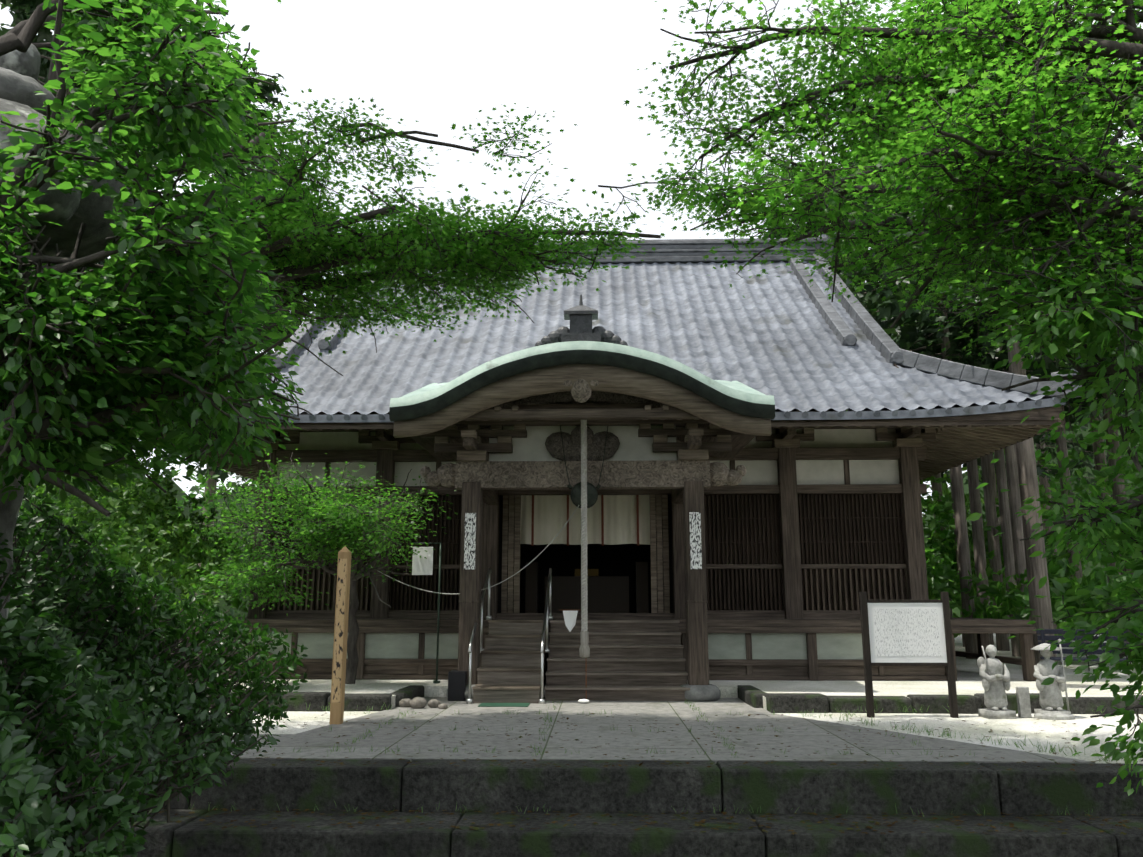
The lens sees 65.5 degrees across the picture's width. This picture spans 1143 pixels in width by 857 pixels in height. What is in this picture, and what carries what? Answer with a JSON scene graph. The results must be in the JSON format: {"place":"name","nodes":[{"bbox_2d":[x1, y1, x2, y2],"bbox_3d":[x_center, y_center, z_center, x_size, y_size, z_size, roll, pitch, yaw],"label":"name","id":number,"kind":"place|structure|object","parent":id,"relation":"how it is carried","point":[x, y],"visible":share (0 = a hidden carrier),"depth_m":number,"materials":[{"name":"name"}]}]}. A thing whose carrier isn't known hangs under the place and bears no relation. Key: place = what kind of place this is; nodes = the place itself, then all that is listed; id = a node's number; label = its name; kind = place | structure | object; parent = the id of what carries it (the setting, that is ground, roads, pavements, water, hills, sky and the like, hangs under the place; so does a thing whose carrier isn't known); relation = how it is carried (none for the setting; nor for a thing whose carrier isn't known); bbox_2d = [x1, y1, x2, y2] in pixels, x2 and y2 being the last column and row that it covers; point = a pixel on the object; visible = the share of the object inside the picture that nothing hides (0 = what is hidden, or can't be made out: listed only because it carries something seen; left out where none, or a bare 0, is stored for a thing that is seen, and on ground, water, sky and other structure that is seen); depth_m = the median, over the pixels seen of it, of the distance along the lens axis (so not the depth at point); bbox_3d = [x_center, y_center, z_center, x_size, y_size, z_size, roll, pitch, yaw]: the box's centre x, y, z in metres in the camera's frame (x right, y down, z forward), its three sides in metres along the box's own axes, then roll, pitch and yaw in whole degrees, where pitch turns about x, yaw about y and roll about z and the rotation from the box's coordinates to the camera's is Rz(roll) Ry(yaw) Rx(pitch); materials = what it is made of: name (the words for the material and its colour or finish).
{"place":"outdoors","nodes":[
{"label":"outdoors","id":0,"kind":"place"},
{"bbox_2d":[16,510,217,717],"bbox_3d":[-4.800,1.274,6.226,3.954,2.169,3.373,0,-11,2],"label":"shrub","id":1,"kind":"object","parent":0,"point":[138,573],"depth_m":6.89,"materials":[{"name":"green plant"}]},
{"bbox_2d":[2,485,307,856],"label":"shrub","id":2,"kind":"object","parent":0,"point":[89,660],"depth_m":4.38,"materials":[{"name":"green plant"}]},
{"bbox_2d":[47,0,282,90],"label":"tree","id":3,"kind":"object","parent":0,"point":[52,75],"depth_m":9.35,"materials":[{"name":"green plant"}]},
{"bbox_2d":[0,0,342,516],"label":"broadleaf tree","id":4,"kind":"object","parent":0,"point":[130,135],"depth_m":2.68,"materials":[{"name":"green plant"}]},
{"bbox_2d":[256,411,327,414],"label":"roof tiles","id":5,"kind":"object","parent":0,"point":[306,413],"depth_m":20.64,"materials":[{"name":"grey tile"}]},
{"bbox_2d":[412,547,432,574],"bbox_3d":[-2.462,2.191,14.707,0.340,0.460,0.024,0,-11,2],"label":"notice board","id":6,"kind":"object","parent":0,"point":[423,565],"visible":1,"depth_m":14.69,"materials":[{"name":"white paper"}]},
{"bbox_2d":[0,0,1142,516],"label":"sky","id":7,"kind":"structure","parent":0,"point":[435,64],"materials":[{"name":"white"}]},
{"bbox_2d":[0,0,1142,664],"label":"cedar","id":8,"kind":"object","parent":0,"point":[912,326],"depth_m":22.29,"materials":[{"name":"green plant"}]},
{"bbox_2d":[920,476,967,521],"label":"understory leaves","id":9,"kind":"object","parent":8,"relation":"on","point":[931,501],"depth_m":30.74,"materials":[{"name":"green plant"}]},
{"bbox_2d":[921,476,1010,559],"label":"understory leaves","id":10,"kind":"object","parent":8,"relation":"on","point":[945,504],"visible":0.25,"depth_m":26.75,"materials":[{"name":"green plant"}]},
{"bbox_2d":[925,543,1008,618],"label":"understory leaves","id":11,"kind":"object","parent":8,"relation":"on","point":[944,580],"visible":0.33,"depth_m":24.54,"materials":[{"name":"green plant"}]},
{"bbox_2d":[922,448,1059,523],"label":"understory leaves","id":12,"kind":"object","parent":8,"relation":"on","point":[967,494],"depth_m":33.46,"materials":[{"name":"green plant"}]},
{"bbox_2d":[924,528,1069,600],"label":"understory leaves","id":13,"kind":"object","parent":8,"relation":"on","point":[935,536],"visible":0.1,"depth_m":29.62,"materials":[{"name":"green plant"}]},
{"bbox_2d":[923,502,1120,599],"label":"understory leaves","id":14,"kind":"object","parent":8,"relation":"on","point":[939,546],"visible":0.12,"depth_m":26.27,"materials":[{"name":"green plant"}]},
{"bbox_2d":[945,485,1135,573],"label":"understory leaves","id":15,"kind":"object","parent":8,"relation":"on","point":[1063,552],"visible":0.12,"depth_m":26.87,"materials":[{"name":"green plant"}]},
{"bbox_2d":[952,558,1141,637],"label":"understory leaves","id":16,"kind":"object","parent":8,"relation":"on","point":[1011,601],"visible":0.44,"depth_m":19.67,"materials":[{"name":"green plant"}]},
{"bbox_2d":[1035,389,1142,508],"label":"understory leaves","id":17,"kind":"object","parent":8,"relation":"on","point":[1082,481],"visible":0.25,"depth_m":25.71,"materials":[{"name":"green plant"}]},
{"bbox_2d":[1048,560,1142,641],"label":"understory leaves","id":18,"kind":"object","parent":8,"relation":"on","point":[1106,592],"visible":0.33,"depth_m":16.69,"materials":[{"name":"green plant"}]},
{"bbox_2d":[497,391,665,460],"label":"porch carvings","id":19,"kind":"object","parent":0,"point":[572,446],"visible":0.33,"depth_m":14.10,"materials":[{"name":"brown wood"}]},
{"bbox_2d":[420,379,745,489],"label":"carved beam","id":20,"kind":"structure","parent":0,"point":[552,475],"depth_m":13.96,"materials":[{"name":"brown wood"}]},
{"bbox_2d":[575,569,597,575],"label":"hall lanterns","id":21,"kind":"object","parent":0,"point":[592,572],"depth_m":18.79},
{"bbox_2d":[278,430,896,644],"bbox_3d":[0.416,3.297,22.134,12.320,4.640,11.060,0,-11,2],"label":"hall interior","id":22,"kind":"object","parent":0,"point":[604,560],"visible":0.04,"depth_m":19.61,"materials":[{"name":"black wood"}]},
{"bbox_2d":[279,363,898,414],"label":"tiles","id":23,"kind":"object","parent":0,"point":[793,410],"visible":0.12,"depth_m":22.80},
{"bbox_2d":[228,261,1048,413],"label":"roof tiles","id":24,"kind":"object","parent":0,"point":[771,333],"visible":0.46,"depth_m":18.55,"materials":[{"name":"grey tile"}]},
{"bbox_2d":[203,697,1094,763],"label":"paved path","id":25,"kind":"structure","parent":0,"point":[809,738],"depth_m":9.43,"materials":[{"name":"grey stone"}]},
{"bbox_2d":[329,546,350,724],"bbox_3d":[-2.810,2.502,10.829,0.130,2.130,0.130,0,-11,2],"label":"wooden signpost","id":26,"kind":"object","parent":25,"relation":"on","point":[336,712],"visible":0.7,"depth_m":10.76,"materials":[{"name":"brown wood"}]},
{"bbox_2d":[332,559,346,701],"bbox_3d":[-2.812,2.435,10.774,0.100,1.700,0.002,0,-11,2],"label":"lettering","id":27,"kind":"object","parent":26,"relation":"attached to","point":[338,647],"visible":1,"depth_m":10.77},
{"bbox_2d":[448,670,466,700],"bbox_3d":[-1.701,3.853,13.332,0.260,0.420,0.300,0,-11,2],"label":"speaker box","id":28,"kind":"object","parent":25,"relation":"on","point":[457,681],"visible":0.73,"depth_m":13.19,"materials":[{"name":"black plastic"}]},
{"bbox_2d":[478,703,529,706],"bbox_3d":[-0.951,3.916,12.599,0.700,0.010,0.430,0,-11,2],"label":"door mat","id":29,"kind":"object","parent":25,"relation":"on","point":[504,704],"depth_m":12.48,"materials":[{"name":"green fabric"}]},
{"bbox_2d":[466,568,552,703],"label":"stair handrails","id":30,"kind":"object","parent":25,"relation":"on","point":[469,700],"visible":0.92,"depth_m":14.10,"materials":[{"name":"silver metal"}]},
{"bbox_2d":[563,611,589,702],"bbox_3d":[0.090,3.363,13.150,0.193,1.310,0.538,7,-13,-31],"label":"white cloth","id":31,"kind":"object","parent":25,"relation":"on","point":[570,617],"visible":1,"depth_m":13.42,"materials":[{"name":"white fabric"}]},
{"bbox_2d":[446,684,720,701],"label":"porch pillar bases","id":32,"kind":"object","parent":25,"relation":"on","point":[703,693],"visible":0.38,"depth_m":13.13,"materials":[{"name":"grey stone"}]},
{"bbox_2d":[458,481,708,684],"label":"porch pillars","id":33,"kind":"structure","parent":32,"relation":"on","point":[696,613],"depth_m":13.58,"materials":[{"name":"brown wood"}]},
{"bbox_2d":[464,512,701,568],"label":"pillar plaques","id":34,"kind":"object","parent":33,"relation":"attached to","point":[695,541],"visible":0.89,"depth_m":13.71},
{"bbox_2d":[411,426,755,460],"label":"brackets","id":35,"kind":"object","parent":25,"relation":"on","point":[739,444],"depth_m":15.54,"materials":[{"name":"brown wood"}]},
{"bbox_2d":[378,505,578,593],"bbox_3d":[-1.579,1.881,14.080,3.726,1.466,0.013,-3,-12,17],"label":"thin cord","id":36,"kind":"object","parent":35,"relation":"attached to","point":[498,583],"visible":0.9,"depth_m":13.80,"materials":[{"name":"grey fabric"}]},
{"bbox_2d":[393,364,771,437],"bbox_3d":[0.146,-0.435,13.354,5.615,1.122,0.110,0,-11,2],"label":"karahafu bargeboard","id":37,"kind":"object","parent":35,"relation":"attached to","point":[552,379],"visible":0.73,"depth_m":13.32,"materials":[{"name":"brown wood"}]},
{"bbox_2d":[545,623,687,700],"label":"stairs","id":38,"kind":"structure","parent":25,"relation":"on","point":[623,680],"depth_m":13.86,"materials":[{"name":"brown wood"}]},
{"bbox_2d":[473,620,689,703],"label":"stair treads","id":39,"kind":"object","parent":38,"relation":"on","point":[509,677],"visible":0.77,"depth_m":13.81,"materials":[{"name":"brown wood"}]},
{"bbox_2d":[181,711,1142,763],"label":"terrace gravel","id":40,"kind":"structure","parent":0,"point":[1054,733],"depth_m":10.43,"materials":[{"name":"beige gravel"}]},
{"bbox_2d":[399,697,447,708],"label":"rocks","id":41,"kind":"object","parent":40,"relation":"on","point":[417,703],"visible":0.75,"depth_m":12.21,"materials":[{"name":"grey stone"}]},
{"bbox_2d":[206,685,1142,713],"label":"plinth kerb stones","id":42,"kind":"object","parent":40,"relation":"on","point":[750,695],"visible":0.5,"depth_m":11.86,"materials":[{"name":"grey stone"}]},
{"bbox_2d":[216,633,1142,709],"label":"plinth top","id":43,"kind":"structure","parent":40,"relation":"on","point":[969,680],"depth_m":13.90,"materials":[{"name":"grey stone"}]},
{"bbox_2d":[74,566,267,668],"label":"shrub leaves","id":44,"kind":"object","parent":43,"relation":"on","point":[245,648],"visible":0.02,"depth_m":13.88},
{"bbox_2d":[101,469,254,574],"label":"understory leaves","id":45,"kind":"object","parent":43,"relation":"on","point":[201,478],"visible":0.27,"depth_m":24.98,"materials":[{"name":"green plant"}]},
{"bbox_2d":[409,542,441,682],"bbox_3d":[-2.402,3.024,14.539,0.580,2.320,0.120,0,-11,2],"label":"notice pole","id":46,"kind":"object","parent":43,"relation":"on","point":[438,619],"visible":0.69,"depth_m":14.53,"materials":[{"name":"black metal"}]},
{"bbox_2d":[176,403,1035,680],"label":"wooden beams","id":47,"kind":"structure","parent":43,"relation":"on","point":[718,621],"depth_m":15.09,"materials":[{"name":"brown wood"}]},
{"bbox_2d":[167,448,457,683],"bbox_3d":[-4.006,2.152,14.005,4.803,3.846,3.846,0,-11,2],"label":"small tree","id":48,"kind":"object","parent":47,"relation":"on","point":[355,520],"depth_m":13.65,"materials":[{"name":"green plant"}]},
{"bbox_2d":[560,424,608,507],"bbox_3d":[0.197,0.582,13.868,0.775,1.356,0.198,0,-11,2],"label":"gong","id":49,"kind":"object","parent":47,"relation":"attached to","point":[592,495],"visible":0.65,"depth_m":13.71,"materials":[{"name":"black metal"}]},
{"bbox_2d":[581,420,587,630],"bbox_3d":[0.194,1.451,13.583,0.102,3.303,0.102,0,-11,2],"label":"bell rope","id":50,"kind":"object","parent":49,"relation":"hanging from","point":[584,587],"visible":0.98,"depth_m":13.54,"materials":[{"name":"grey fabric"}]},
{"bbox_2d":[579,631,589,657],"bbox_3d":[0.194,3.211,13.231,0.160,0.400,0.160,0,-11,2],"label":"bell rope end","id":51,"kind":"object","parent":50,"relation":"hanging from","point":[584,650],"visible":0.92,"depth_m":13.19,"materials":[{"name":"beige fabric"}]},
{"bbox_2d":[520,495,649,545],"bbox_3d":[0.261,1.736,16.973,2.600,0.960,0.071,0,-11,2],"label":"door curtain","id":52,"kind":"object","parent":47,"relation":"attached to","point":[620,519],"depth_m":16.97,"materials":[{"name":"beige fabric"}]},
{"bbox_2d":[525,562,648,612],"bbox_3d":[0.332,3.464,19.114,2.600,1.150,0.600,0,-11,2],"label":"hall altar","id":53,"kind":"object","parent":47,"relation":"on","point":[608,594],"visible":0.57,"depth_m":18.88,"materials":[{"name":"brown wood"}]},
{"bbox_2d":[223,447,1035,680],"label":"wooden posts","id":54,"kind":"object","parent":43,"relation":"on","point":[913,533],"visible":0.23,"depth_m":16.50,"materials":[{"name":"brown wood"}]},
{"bbox_2d":[235,633,862,659],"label":"lower wall panels","id":55,"kind":"object","parent":54,"relation":"attached to","point":[720,645],"visible":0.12,"depth_m":15.03,"materials":[{"name":"white paint"}]},
{"bbox_2d":[270,493,905,609],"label":"lattice windows","id":56,"kind":"structure","parent":54,"relation":"attached to","point":[852,528],"depth_m":16.67,"materials":[{"name":"brown wood"}]},
{"bbox_2d":[277,425,899,486],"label":"plaster wall","id":57,"kind":"structure","parent":54,"relation":"attached to","point":[633,446],"depth_m":16.89,"materials":[{"name":"white paint"}]},
{"bbox_2d":[268,568,908,609],"bbox_3d":[0.257,3.001,16.567,11.916,0.760,0.080,0,-11,2],"label":"veranda railing","id":58,"kind":"object","parent":54,"relation":"attached to","point":[805,588],"visible":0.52,"depth_m":16.45,"materials":[{"name":"brown wood"}]},
{"bbox_2d":[121,418,1062,480],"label":"eave rafters","id":59,"kind":"object","parent":54,"relation":"attached to","point":[949,447],"visible":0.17,"depth_m":17.09,"materials":[{"name":"brown wood"}]},
{"bbox_2d":[122,405,1065,480],"bbox_3d":[0.415,1.281,22.506,16.200,0.340,15.000,0,-11,2],"label":"roof eave board","id":60,"kind":"object","parent":59,"relation":"attached to","point":[1041,416],"visible":0.23,"depth_m":15.00,"materials":[{"name":"wood"}]},
{"bbox_2d":[206,397,1065,422],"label":"roof eaves","id":61,"kind":"object","parent":60,"relation":"on","point":[837,415],"visible":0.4,"depth_m":14.99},
{"bbox_2d":[847,397,1047,416],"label":"roof tiles","id":62,"kind":"object","parent":60,"relation":"on","point":[940,407],"depth_m":17.45,"materials":[{"name":"grey tile"}]},
{"bbox_2d":[245,233,1081,399],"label":"roof ridges","id":63,"kind":"object","parent":59,"relation":"on","point":[696,250],"visible":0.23,"depth_m":19.68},
{"bbox_2d":[390,341,774,406],"bbox_3d":[0.202,-0.690,15.357,5.700,1.745,4.200,0,-11,2],"label":"curved roof edge","id":64,"kind":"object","parent":63,"relation":"attached to","point":[738,390],"depth_m":13.31,"materials":[{"name":"green metal"}]},
{"bbox_2d":[534,295,627,346],"bbox_3d":[0.147,-1.611,13.599,1.420,0.910,0.310,0,-11,2],"label":"roof ridge ornament","id":65,"kind":"object","parent":64,"relation":"on","point":[580,316],"visible":0.67,"depth_m":13.47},
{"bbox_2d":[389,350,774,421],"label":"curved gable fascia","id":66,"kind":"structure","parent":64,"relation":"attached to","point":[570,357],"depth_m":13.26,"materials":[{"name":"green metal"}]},
{"bbox_2d":[258,405,935,689],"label":"temple building","id":67,"kind":"structure","parent":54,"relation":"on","point":[511,546],"depth_m":16.62,"materials":[{"name":"brown wood"}]},
{"bbox_2d":[238,427,1021,664],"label":"beam end brackets","id":68,"kind":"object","parent":54,"relation":"attached to","point":[490,497],"depth_m":16.30,"materials":[{"name":"brown wood"}]},
{"bbox_2d":[19,453,266,612],"bbox_3d":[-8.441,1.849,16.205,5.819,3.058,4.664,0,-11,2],"label":"shrub leaves","id":69,"kind":"object","parent":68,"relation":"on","point":[155,511],"visible":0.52,"depth_m":15.60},
{"bbox_2d":[859,592,958,717],"bbox_3d":[4.365,2.923,11.534,1.140,1.580,0.080,0,-11,2],"label":"sign frame","id":70,"kind":"object","parent":40,"relation":"on","point":[951,679],"visible":0.94,"depth_m":11.50,"materials":[{"name":"brown wood"}]},
{"bbox_2d":[867,603,946,662],"bbox_3d":[4.365,2.658,11.586,0.980,0.760,0.024,0,-11,2],"label":"notice board panel","id":71,"kind":"object","parent":70,"relation":"attached to","point":[875,658],"visible":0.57,"depth_m":11.56,"materials":[{"name":"grey paper"}]},
{"bbox_2d":[874,609,940,655],"bbox_3d":[4.365,2.656,11.573,0.820,0.600,0.002,0,-11,2],"label":"info board text","id":72,"kind":"object","parent":71,"relation":"attached to","point":[906,632],"visible":1,"depth_m":11.57},
{"bbox_2d":[977,645,1015,718],"bbox_3d":[5.438,3.245,11.429,0.405,0.907,0.322,0,-11,2],"label":"statue monk","id":73,"kind":"object","parent":40,"relation":"on","point":[994,673],"visible":1,"depth_m":11.35},
{"bbox_2d":[1008,687,1074,719],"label":"stones","id":74,"kind":"object","parent":40,"relation":"on","point":[1023,702],"visible":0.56,"depth_m":11.32,"materials":[{"name":"grey stone"}]},
{"bbox_2d":[1031,639,1070,714],"bbox_3d":[6.131,3.203,11.425,0.397,0.988,0.356,0,-11,2],"label":"pilgrim statue","id":75,"kind":"object","parent":40,"relation":"on","point":[1050,699],"visible":0.9,"depth_m":11.34,"materials":[{"name":"stone"}]},
{"bbox_2d":[623,0,1142,409],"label":"maple","id":76,"kind":"object","parent":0,"point":[1016,119],"depth_m":6.96,"materials":[{"name":"green plant"}]},
{"bbox_2d":[948,198,1142,795],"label":"broadleaf tree","id":77,"kind":"object","parent":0,"point":[1096,324],"depth_m":6.45,"materials":[{"name":"green plant"}]},
{"bbox_2d":[1036,629,1142,661],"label":"fence","id":78,"kind":"object","parent":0,"point":[1042,637],"visible":0.38,"depth_m":13.96,"materials":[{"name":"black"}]},
{"bbox_3d":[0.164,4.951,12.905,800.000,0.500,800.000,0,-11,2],"label":"ground","id":79,"kind":"structure","parent":0,"visible":0},
{"bbox_2d":[0,43,138,663],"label":"trunk","id":80,"kind":"object","parent":79,"relation":"on","point":[20,86],"visible":0.4,"depth_m":3.36,"materials":[{"name":"brown wood"}]},
{"bbox_2d":[0,533,157,856],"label":"bush","id":81,"kind":"object","parent":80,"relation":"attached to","point":[36,825],"depth_m":2.64,"materials":[{"name":"green plant"}]},
{"bbox_2d":[32,394,1141,628],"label":"wooded slope","id":82,"kind":"structure","parent":79,"relation":"on","point":[240,614],"depth_m":53.50,"materials":[{"name":"green plant"}]},
{"bbox_2d":[96,759,1142,856],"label":"terrace steps","id":83,"kind":"structure","parent":79,"relation":"on","point":[595,790],"depth_m":7.55,"materials":[{"name":"stone"}]},
{"bbox_2d":[55,97,688,352],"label":"tree branches","id":84,"kind":"object","parent":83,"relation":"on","point":[309,270],"visible":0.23,"depth_m":9.10,"materials":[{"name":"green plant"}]},
{"bbox_2d":[181,78,671,361],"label":"maple leaves","id":85,"kind":"object","parent":84,"relation":"on","point":[414,231],"visible":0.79,"depth_m":9.02,"materials":[{"name":"green plant"}]},
{"bbox_2d":[118,712,1142,834],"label":"leaf litter","id":86,"kind":"object","parent":83,"relation":"on","point":[695,824],"visible":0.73,"depth_m":7.50,"materials":[{"name":"brown plant"}]},
{"bbox_2d":[190,699,1139,816],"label":"grass tufts","id":87,"kind":"object","parent":83,"relation":"on","point":[871,721],"visible":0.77,"depth_m":9.43,"materials":[{"name":"green plant"}]},
{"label":"understory leaves","id":88,"kind":"object","parent":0,"visible":0},
{"bbox_2d":[1047,449,1142,572],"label":"understory leaves","id":89,"kind":"object","parent":88,"relation":"on","point":[1105,472],"visible":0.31,"depth_m":21.70,"materials":[{"name":"green plant"}]}
]}

